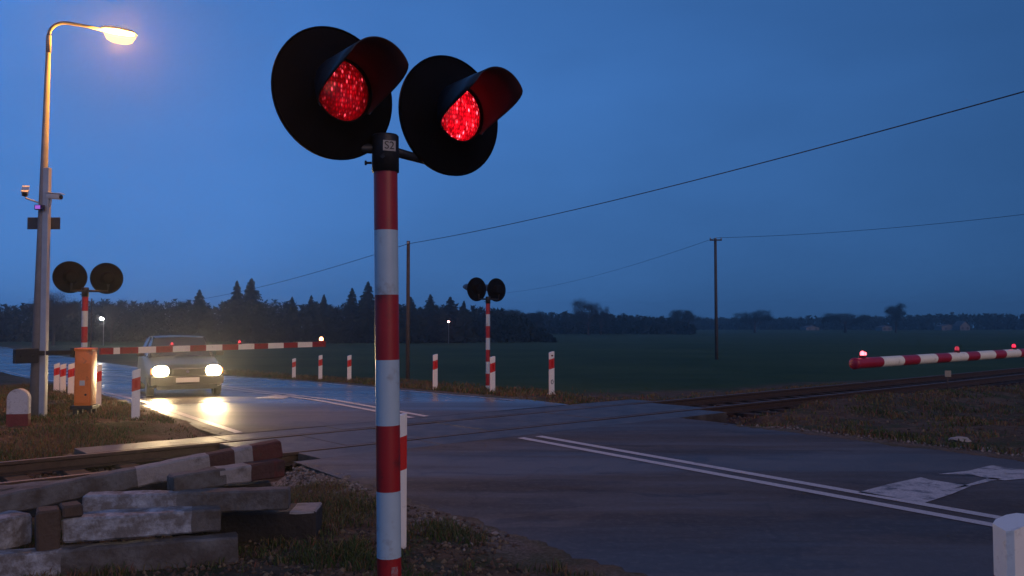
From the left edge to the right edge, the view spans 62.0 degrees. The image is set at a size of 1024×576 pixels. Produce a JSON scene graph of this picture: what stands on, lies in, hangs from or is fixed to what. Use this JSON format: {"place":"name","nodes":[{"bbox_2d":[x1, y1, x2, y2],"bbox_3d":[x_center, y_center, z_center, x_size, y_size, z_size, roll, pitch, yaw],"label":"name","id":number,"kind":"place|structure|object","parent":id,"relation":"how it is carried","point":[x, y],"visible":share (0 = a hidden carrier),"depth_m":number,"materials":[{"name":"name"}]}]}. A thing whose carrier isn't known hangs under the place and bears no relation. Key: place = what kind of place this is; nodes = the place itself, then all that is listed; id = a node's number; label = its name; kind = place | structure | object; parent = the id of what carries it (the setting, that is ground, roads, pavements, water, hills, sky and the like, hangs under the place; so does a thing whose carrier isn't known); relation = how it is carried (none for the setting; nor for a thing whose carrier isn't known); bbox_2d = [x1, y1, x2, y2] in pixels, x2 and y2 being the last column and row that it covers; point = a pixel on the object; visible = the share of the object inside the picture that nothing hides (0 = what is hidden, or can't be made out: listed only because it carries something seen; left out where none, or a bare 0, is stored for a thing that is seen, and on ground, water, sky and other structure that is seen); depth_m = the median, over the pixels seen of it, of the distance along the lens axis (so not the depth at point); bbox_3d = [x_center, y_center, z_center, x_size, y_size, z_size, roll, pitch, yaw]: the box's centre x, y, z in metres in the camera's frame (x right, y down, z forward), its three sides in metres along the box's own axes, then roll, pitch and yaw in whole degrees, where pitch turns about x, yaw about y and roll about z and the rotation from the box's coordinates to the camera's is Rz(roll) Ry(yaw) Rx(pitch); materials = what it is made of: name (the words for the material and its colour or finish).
{"place":"outdoors","nodes":[
{"label":"outdoors","id":0,"kind":"place"},
{"bbox_2d":[0,346,568,434],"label":"road","id":1,"kind":"structure","parent":0,"point":[244,411],"depth_m":17.39,"materials":[{"name":"grey asphalt"}]},
{"bbox_2d":[0,369,240,432],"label":"road marking","id":2,"kind":"object","parent":1,"relation":"on","point":[198,419],"visible":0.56,"depth_m":15.20,"materials":[{"name":"paint"}]},
{"bbox_2d":[136,335,223,395],"bbox_3d":[-8.288,1.877,21.135,1.970,1.400,4.097,1,-2,-27],"label":"oncoming car","id":3,"kind":"object","parent":1,"relation":"on","point":[181,370],"visible":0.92,"depth_m":19.62,"materials":[{"name":"grey paint"}]},
{"bbox_2d":[0,354,411,417],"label":"road marking","id":4,"kind":"object","parent":1,"relation":"on","point":[289,396],"visible":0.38,"depth_m":18.06,"materials":[{"name":"paint"}]},
{"bbox_2d":[4,354,426,415],"bbox_3d":[-24.143,4.145,46.545,0.130,1.162,78.205,2,-3,-35],"label":"road marking","id":5,"kind":"object","parent":1,"relation":"on","point":[305,396],"visible":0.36,"depth_m":18.41,"materials":[{"name":"paint"}]},
{"bbox_2d":[257,395,289,398],"bbox_3d":[-5.210,2.431,19.027,0.716,0.038,1.282,0,-2,9],"label":"road marking","id":6,"kind":"object","parent":1,"relation":"on","point":[277,397],"visible":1,"depth_m":18.78,"materials":[{"name":"paint"}]},
{"bbox_2d":[104,363,507,399],"bbox_3d":[-13.510,3.623,36.817,0.100,0.941,46.720,2,-3,-35],"label":"road marking","id":7,"kind":"object","parent":1,"relation":"on","point":[361,386],"visible":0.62,"depth_m":23.33,"materials":[{"name":"paint"}]},
{"bbox_2d":[223,368,645,404],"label":"roadside grass","id":8,"kind":"structure","parent":0,"point":[483,390],"depth_m":22.70,"materials":[{"name":"green plant"}]},
{"bbox_2d":[0,328,1023,575],"bbox_3d":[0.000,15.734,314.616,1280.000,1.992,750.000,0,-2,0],"label":"ground","id":9,"kind":"structure","parent":0,"point":[632,366],"depth_m":40.81,"materials":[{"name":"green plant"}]},
{"bbox_2d":[6,388,30,426],"bbox_3d":[-7.660,1.878,13.232,0.310,0.625,0.140,1,-2,-12],"label":"marker stone","id":10,"kind":"object","parent":9,"relation":"on","point":[18,409],"visible":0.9,"depth_m":13.17,"materials":[{"name":"white paint"}]},
{"bbox_2d":[25,288,81,345],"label":"bare tree","id":11,"kind":"object","parent":9,"relation":"on","point":[55,313],"visible":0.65,"depth_m":119.35,"materials":[{"name":"brown plant"}]},
{"bbox_2d":[53,363,59,391],"bbox_3d":[-11.303,2.239,21.156,0.160,0.770,0.140,1,-3,-22],"label":"guide post","id":12,"kind":"object","parent":9,"relation":"on","point":[56,376],"visible":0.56,"depth_m":21.11,"materials":[{"name":"white plastic"}]},
{"bbox_2d":[60,363,66,392],"bbox_3d":[-10.695,2.179,20.304,0.160,0.770,0.140,1,-3,-22],"label":"guide post","id":13,"kind":"object","parent":9,"relation":"on","point":[62,376],"visible":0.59,"depth_m":20.26,"materials":[{"name":"white plastic"}]},
{"bbox_2d":[67,363,74,393],"bbox_3d":[-10.001,2.096,19.332,0.160,0.800,0.140,1,-3,-22],"label":"guide post","id":14,"kind":"object","parent":9,"relation":"on","point":[71,369],"visible":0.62,"depth_m":19.29,"materials":[{"name":"white plastic"}]},
{"bbox_2d":[52,261,122,346],"bbox_3d":[-8.305,0.918,16.621,1.278,2.849,0.629,2,-3,-40],"label":"crossing signal","id":15,"kind":"object","parent":9,"relation":"on","point":[72,277],"visible":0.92,"depth_m":16.48,"materials":[{"name":"grey metal"}]},
{"bbox_2d":[90,299,91,346],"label":"utility pole","id":16,"kind":"object","parent":9,"relation":"on","point":[91,326],"visible":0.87,"depth_m":76.88,"materials":[{"name":"brown wood"}]},
{"bbox_2d":[0,382,193,461],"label":"trackside grass","id":17,"kind":"structure","parent":9,"relation":"on","point":[105,409],"depth_m":12.89,"materials":[{"name":"plant"}]},
{"bbox_2d":[96,364,101,405],"bbox_3d":[-8.068,1.913,16.603,0.160,0.860,0.140,1,-3,-22],"label":"guide post","id":18,"kind":"object","parent":9,"relation":"on","point":[99,384],"visible":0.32,"depth_m":16.57,"materials":[{"name":"white plastic"}]},
{"bbox_2d":[100,318,103,345],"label":"yard lamp","id":19,"kind":"object","parent":9,"relation":"on","point":[103,329],"visible":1,"depth_m":119.78,"materials":[{"name":"metal"}]},
{"bbox_2d":[93,299,135,342],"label":"bare tree","id":20,"kind":"object","parent":9,"relation":"on","point":[128,317],"visible":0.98,"depth_m":139.53,"materials":[{"name":"brown plant"}]},
{"bbox_2d":[0,532,238,575],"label":"concrete beam","id":21,"kind":"structure","parent":9,"relation":"on","point":[170,551],"depth_m":5.40,"materials":[{"name":"white paint"}]},
{"bbox_2d":[0,510,31,548],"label":"concrete beam","id":22,"kind":"structure","parent":21,"relation":"on","point":[15,529],"depth_m":5.41,"materials":[{"name":"white paint"}]},
{"bbox_2d":[34,506,60,550],"bbox_3d":[-2.921,1.516,5.358,0.138,0.265,0.169,1,-3,-32],"label":"timber block","id":23,"kind":"object","parent":21,"relation":"on","point":[47,527],"depth_m":5.30,"materials":[{"name":"brown wood"}]},
{"bbox_2d":[0,479,166,517],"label":"concrete beam","id":24,"kind":"structure","parent":21,"relation":"on","point":[160,486],"depth_m":6.13,"materials":[{"name":"grey concrete"}]},
{"bbox_2d":[61,505,220,542],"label":"concrete beam","id":25,"kind":"structure","parent":21,"relation":"on","point":[106,524],"depth_m":5.53,"materials":[{"name":"white paint"}]},
{"bbox_2d":[59,501,82,518],"bbox_3d":[-2.805,1.410,5.419,0.124,0.085,0.147,2,-3,-37],"label":"timber block","id":26,"kind":"object","parent":25,"relation":"on","point":[71,509],"depth_m":5.37,"materials":[{"name":"brown wood"}]},
{"bbox_2d":[82,486,290,512],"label":"concrete beam","id":27,"kind":"structure","parent":25,"relation":"on","point":[250,499],"depth_m":5.78,"materials":[{"name":"white paint"}]},
{"bbox_2d":[131,369,140,419],"bbox_3d":[-6.244,1.789,14.147,0.160,0.900,0.140,1,-3,-22],"label":"guide post","id":28,"kind":"object","parent":9,"relation":"on","point":[135,397],"visible":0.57,"depth_m":14.10,"materials":[{"name":"white plastic"}]},
{"bbox_2d":[13,337,325,414],"bbox_3d":[-6.091,1.663,16.773,0.582,1.312,6.966,-2,-3,33],"label":"road barrier","id":29,"kind":"object","parent":9,"relation":"on","point":[85,379],"visible":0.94,"depth_m":14.71,"materials":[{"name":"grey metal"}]},
{"bbox_2d":[180,289,219,342],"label":"spruce tree","id":30,"kind":"object","parent":9,"relation":"on","point":[199,319],"visible":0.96,"depth_m":145.44,"materials":[{"name":"green plant"}]},
{"bbox_2d":[187,480,270,535],"bbox_3d":[-2.109,1.659,6.326,0.593,0.432,0.310,1,-3,-24],"label":"timber block","id":31,"kind":"object","parent":9,"relation":"on","point":[262,483],"depth_m":6.27,"materials":[{"name":"brown wood"}]},
{"bbox_2d":[0,439,282,511],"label":"concrete beam","id":32,"kind":"structure","parent":31,"relation":"on","point":[28,497],"depth_m":6.00,"materials":[{"name":"red paint"}]},
{"bbox_2d":[167,458,284,490],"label":"concrete beam","id":33,"kind":"structure","parent":31,"relation":"on","point":[223,475],"depth_m":6.10,"materials":[{"name":"red paint"}]},
{"bbox_2d":[216,281,255,342],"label":"spruce tree","id":34,"kind":"object","parent":9,"relation":"on","point":[231,306],"visible":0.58,"depth_m":143.21,"materials":[{"name":"green plant"}]},
{"bbox_2d":[172,502,321,541],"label":"concrete beam","id":35,"kind":"structure","parent":9,"relation":"on","point":[299,521],"depth_m":6.14,"materials":[{"name":"grey concrete"}]},
{"bbox_2d":[222,278,278,342],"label":"spruce tree","id":36,"kind":"object","parent":9,"relation":"on","point":[251,323],"visible":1,"depth_m":141.12,"materials":[{"name":"green plant"}]},
{"bbox_2d":[0,298,557,342],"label":"forest","id":37,"kind":"object","parent":9,"relation":"on","point":[15,326],"visible":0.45,"depth_m":150.48,"materials":[{"name":"green plant"}]},
{"bbox_2d":[274,297,306,342],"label":"spruce tree","id":38,"kind":"object","parent":9,"relation":"on","point":[289,331],"visible":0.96,"depth_m":145.21,"materials":[{"name":"green plant"}]},
{"bbox_2d":[292,358,295,377],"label":"guide post","id":39,"kind":"object","parent":9,"relation":"on","point":[293,367],"visible":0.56,"depth_m":30.27,"materials":[{"name":"white plastic"}]},
{"bbox_2d":[12,476,604,575],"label":"grass","id":40,"kind":"structure","parent":9,"relation":"on","point":[352,547],"depth_m":5.98,"materials":[{"name":"green plant"}]},
{"bbox_2d":[296,295,328,342],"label":"spruce tree","id":41,"kind":"object","parent":9,"relation":"on","point":[308,321],"visible":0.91,"depth_m":143.32,"materials":[{"name":"green plant"}]},
{"bbox_2d":[318,355,322,378],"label":"guide post","id":42,"kind":"object","parent":9,"relation":"on","point":[320,367],"visible":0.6,"depth_m":28.34,"materials":[{"name":"white plastic"}]},
{"bbox_2d":[310,294,339,342],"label":"spruce tree","id":43,"kind":"object","parent":9,"relation":"on","point":[323,321],"visible":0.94,"depth_m":141.56,"materials":[{"name":"green plant"}]},
{"bbox_2d":[347,355,351,378],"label":"guide post","id":44,"kind":"object","parent":9,"relation":"on","point":[349,358],"visible":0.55,"depth_m":26.50,"materials":[{"name":"white plastic"}]},
{"bbox_2d":[334,288,369,342],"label":"spruce tree","id":45,"kind":"object","parent":9,"relation":"on","point":[351,308],"visible":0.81,"depth_m":145.30,"materials":[{"name":"green plant"}]},
{"bbox_2d":[344,281,374,342],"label":"spruce tree","id":46,"kind":"object","parent":9,"relation":"on","point":[364,324],"visible":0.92,"depth_m":143.00,"materials":[{"name":"green plant"}]},
{"bbox_2d":[74,399,652,468],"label":"road crossing deck","id":47,"kind":"structure","parent":9,"relation":"on","point":[128,446],"depth_m":12.85,"materials":[{"name":"concrete"}]},
{"bbox_2d":[271,26,522,575],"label":"crossing signal","id":48,"kind":"object","parent":9,"relation":"on","point":[332,88],"visible":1,"depth_m":3.97,"materials":[{"name":"grey metal"}]},
{"bbox_2d":[400,413,406,548],"bbox_3d":[-0.802,1.371,5.925,0.160,1.000,0.140,1,-2,-12],"label":"guide post","id":49,"kind":"object","parent":9,"relation":"on","point":[403,447],"visible":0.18,"depth_m":5.89,"materials":[{"name":"white plastic"}]},
{"bbox_2d":[406,241,409,379],"bbox_3d":[-3.418,0.924,27.961,0.138,4.954,0.187,0,-2,0],"label":"utility pole","id":50,"kind":"object","parent":9,"relation":"on","point":[408,315],"visible":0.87,"depth_m":27.95,"materials":[{"name":"brown wood"}]},
{"bbox_2d":[99,244,406,304],"bbox_3d":[-20.709,0.244,52.456,0.018,1.343,59.976,2,-3,-35],"label":"overhead wire","id":51,"kind":"object","parent":50,"relation":"attached to","point":[262,286],"visible":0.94,"depth_m":38.61,"materials":[{"name":"black metal"}]},
{"bbox_2d":[408,91,1023,243],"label":"overhead wire","id":52,"kind":"object","parent":50,"relation":"attached to","point":[762,162],"visible":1,"depth_m":14.57,"materials":[{"name":"black metal"}]},
{"bbox_2d":[399,297,427,342],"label":"spruce tree","id":53,"kind":"object","parent":9,"relation":"on","point":[417,335],"visible":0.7,"depth_m":141.09,"materials":[{"name":"green plant"}]},
{"bbox_2d":[419,294,447,342],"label":"spruce tree","id":54,"kind":"object","parent":9,"relation":"on","point":[429,313],"visible":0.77,"depth_m":145.20,"materials":[{"name":"green plant"}]},
{"bbox_2d":[433,354,437,389],"bbox_3d":[-1.998,2.196,22.052,0.160,0.980,0.140,1,-3,-30],"label":"guide post","id":55,"kind":"object","parent":9,"relation":"on","point":[435,370],"visible":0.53,"depth_m":22.01,"materials":[{"name":"white plastic"}]},
{"bbox_2d":[428,297,475,342],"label":"spruce tree","id":56,"kind":"object","parent":9,"relation":"on","point":[450,313],"visible":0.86,"depth_m":143.04,"materials":[{"name":"green plant"}]},
{"bbox_2d":[220,403,702,467],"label":"road crossing deck","id":57,"kind":"structure","parent":9,"relation":"on","point":[316,441],"depth_m":13.45,"materials":[{"name":"concrete"}]},
{"bbox_2d":[453,301,477,342],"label":"spruce tree","id":58,"kind":"object","parent":9,"relation":"on","point":[463,328],"visible":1,"depth_m":141.50,"materials":[{"name":"green plant"}]},
{"bbox_2d":[463,277,505,387],"bbox_3d":[-0.703,1.214,22.098,1.278,2.959,0.668,2,-3,-40],"label":"crossing signal","id":59,"kind":"object","parent":9,"relation":"on","point":[476,288],"visible":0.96,"depth_m":21.93,"materials":[{"name":"grey metal"}]},
{"bbox_2d":[490,356,494,391],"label":"guide post","id":60,"kind":"object","parent":9,"relation":"on","point":[492,372],"visible":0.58,"depth_m":20.30,"materials":[{"name":"white plastic"}]},
{"bbox_2d":[0,383,1022,518],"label":"ballast stones","id":61,"kind":"object","parent":9,"relation":"on","point":[39,474],"visible":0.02,"depth_m":10.63,"materials":[{"name":"grey"}]},
{"bbox_2d":[0,367,1023,484],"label":"railway track","id":62,"kind":"structure","parent":9,"relation":"on","point":[73,466],"depth_m":16.89,"materials":[{"name":"metal"}]},
{"bbox_2d":[298,410,726,466],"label":"road crossing deck","id":63,"kind":"structure","parent":9,"relation":"on","point":[712,416],"depth_m":12.58,"materials":[{"name":"concrete"}]},
{"bbox_2d":[504,307,524,316],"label":"round tree","id":64,"kind":"object","parent":9,"relation":"on","point":[516,311],"visible":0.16,"depth_m":199.73,"materials":[{"name":"green plant"}]},
{"bbox_2d":[32,424,1023,550],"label":"roadside chippings","id":65,"kind":"object","parent":9,"relation":"on","point":[501,535],"visible":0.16,"depth_m":9.21,"materials":[{"name":"grey gravel"}]},
{"bbox_2d":[524,311,544,326],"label":"round tree","id":66,"kind":"object","parent":9,"relation":"on","point":[539,318],"visible":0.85,"depth_m":209.49,"materials":[{"name":"green plant"}]},
{"bbox_2d":[549,351,555,394],"bbox_3d":[0.906,1.964,19.706,0.160,1.000,0.140,1,-3,-25],"label":"guide post","id":67,"kind":"object","parent":9,"relation":"on","point":[551,371],"visible":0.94,"depth_m":19.66,"materials":[{"name":"white plastic"}]},
{"bbox_2d":[571,298,602,334],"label":"tree","id":68,"kind":"object","parent":9,"relation":"on","point":[584,316],"visible":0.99,"depth_m":239.25,"materials":[{"name":"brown plant"}]},
{"bbox_2d":[502,310,697,334],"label":"hedge line","id":69,"kind":"object","parent":9,"relation":"on","point":[647,325],"visible":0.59,"depth_m":262.30,"materials":[{"name":"green plant"}]},
{"bbox_2d":[593,304,609,334],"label":"tree","id":70,"kind":"object","parent":9,"relation":"on","point":[598,317],"visible":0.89,"depth_m":241.51,"materials":[{"name":"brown plant"}]},
{"bbox_2d":[667,310,701,322],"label":"round tree","id":71,"kind":"object","parent":9,"relation":"on","point":[687,316],"visible":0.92,"depth_m":296.99,"materials":[{"name":"green plant"}]},
{"bbox_2d":[710,237,721,359],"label":"utility pole","id":72,"kind":"object","parent":9,"relation":"on","point":[715,240],"visible":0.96,"depth_m":62.95,"materials":[{"name":"brown wood"}]},
{"bbox_2d":[507,238,713,292],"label":"overhead wire","id":73,"kind":"object","parent":72,"relation":"attached to","point":[617,269],"visible":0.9,"depth_m":79.72,"materials":[{"name":"black metal"}]},
{"bbox_2d":[720,214,1023,237],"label":"overhead wire","id":74,"kind":"object","parent":72,"relation":"attached to","point":[874,229],"visible":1,"depth_m":54.00,"materials":[{"name":"black metal"}]},
{"bbox_2d":[732,309,773,332],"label":"round tree","id":75,"kind":"object","parent":9,"relation":"on","point":[760,315],"visible":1,"depth_m":319.29,"materials":[{"name":"green plant"}]},
{"bbox_2d":[545,312,1023,329],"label":"forest","id":76,"kind":"object","parent":9,"relation":"on","point":[986,321],"visible":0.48,"depth_m":469.71,"materials":[{"name":"green plant"}]},
{"bbox_2d":[574,380,1023,421],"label":"embankment grass","id":77,"kind":"structure","parent":9,"relation":"on","point":[836,383],"depth_m":19.70,"materials":[{"name":"plant"}]},
{"bbox_2d":[800,325,819,329],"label":"farmhouse","id":78,"kind":"object","parent":9,"relation":"on","point":[811,327],"visible":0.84,"depth_m":436.68,"materials":[{"name":"grey"}]},
{"bbox_2d":[820,312,872,332],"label":"round tree","id":79,"kind":"object","parent":9,"relation":"on","point":[838,317],"visible":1,"depth_m":329.31,"materials":[{"name":"green plant"}]},
{"bbox_2d":[876,325,891,330],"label":"farmhouse","id":80,"kind":"object","parent":9,"relation":"on","point":[883,328],"visible":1,"depth_m":426.81,"materials":[{"name":"grey"}]},
{"bbox_2d":[884,303,907,332],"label":"round tree","id":81,"kind":"object","parent":9,"relation":"on","point":[895,313],"visible":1,"depth_m":328.86,"materials":[{"name":"green plant"}]},
{"bbox_2d":[849,344,1023,368],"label":"road barrier","id":82,"kind":"object","parent":9,"relation":"on","point":[864,361],"visible":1,"depth_m":11.65,"materials":[{"name":"red paint"},{"name":"white paint"},{"name":"red lamp glass"}]},
{"bbox_2d":[934,324,953,329],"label":"farmhouse","id":83,"kind":"object","parent":9,"relation":"on","point":[944,327],"visible":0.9,"depth_m":441.67,"materials":[{"name":"grey"}]},
{"bbox_2d":[945,371,950,389],"bbox_3d":[10.364,2.228,20.268,0.150,0.525,0.054,0,-2,0],"label":"marker stake","id":84,"kind":"object","parent":9,"relation":"on","point":[947,374],"visible":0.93,"depth_m":20.25,"materials":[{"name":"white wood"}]},
{"bbox_2d":[948,436,971,441],"bbox_3d":[6.173,2.097,11.748,0.304,0.108,0.218,0,-2,0],"label":"loose stone","id":85,"kind":"object","parent":9,"relation":"on","point":[960,438],"visible":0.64,"depth_m":11.68,"materials":[{"name":"beige stone"}]},
{"bbox_2d":[953,321,969,329],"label":"farmhouse","id":86,"kind":"object","parent":9,"relation":"on","point":[961,325],"visible":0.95,"depth_m":436.79,"materials":[{"name":"grey"}]},
{"bbox_2d":[993,513,1023,575],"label":"guide post","id":87,"kind":"object","parent":9,"relation":"on","point":[1008,544],"visible":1,"depth_m":2.56,"materials":[{"name":"white plastic"}]},
{"bbox_2d":[0,0,1023,327],"label":"sky","id":88,"kind":"structure","parent":0,"point":[171,155],"materials":[{"name":"blue"}]},
{"bbox_2d":[296,418,1023,575],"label":"road","id":89,"kind":"structure","parent":0,"point":[637,516],"depth_m":7.82,"materials":[{"name":"grey asphalt"}]},
{"bbox_2d":[520,437,992,526],"bbox_3d":[8.571,1.601,0.108,0.130,0.001,29.164,2,-3,-35],"label":"road marking","id":90,"kind":"object","parent":89,"relation":"on","point":[826,494],"visible":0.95,"depth_m":8.32,"materials":[{"name":"paint"}]},
{"bbox_2d":[536,436,1001,518],"bbox_3d":[8.818,1.609,0.296,0.130,0.001,29.124,2,-3,-35],"label":"road marking","id":91,"kind":"object","parent":89,"relation":"on","point":[845,490],"visible":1,"depth_m":8.64,"materials":[{"name":"paint"}]},
{"bbox_2d":[859,477,969,502],"bbox_3d":[3.961,1.946,8.265,1.267,0.001,0.624,2,-3,-41],"label":"road marking","id":92,"kind":"object","parent":89,"relation":"on","point":[921,489],"visible":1,"depth_m":8.22,"materials":[{"name":"paint"}]},
{"bbox_2d":[956,478,999,487],"bbox_3d":[4.650,1.958,8.565,0.917,0.001,0.101,2,-3,-36],"label":"road marking","id":93,"kind":"object","parent":89,"relation":"on","point":[982,481],"visible":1,"depth_m":8.64,"materials":[{"name":"paint"}]},
{"bbox_2d":[942,465,1023,479],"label":"road marking","id":94,"kind":"object","parent":89,"relation":"on","point":[995,472],"visible":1,"depth_m":9.10,"materials":[{"name":"paint"}]},
{"bbox_2d":[734,384,1023,455],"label":"bank grass","id":95,"kind":"structure","parent":0,"point":[960,420],"depth_m":14.11,"materials":[{"name":"plant"}]},
{"bbox_3d":[-7.350,2.276,14.667,1.100,0.120,1.700,-1,-3,20],"label":"concrete pad","id":96,"kind":"object","parent":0,"visible":0},
{"bbox_2d":[21,21,137,416],"bbox_3d":[-7.525,-1.221,14.819,1.790,6.993,0.550,1,-3,-31],"label":"street lamp","id":97,"kind":"object","parent":96,"relation":"on","point":[44,223],"visible":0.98,"depth_m":14.48,"materials":[{"name":"metal"}]}
]}

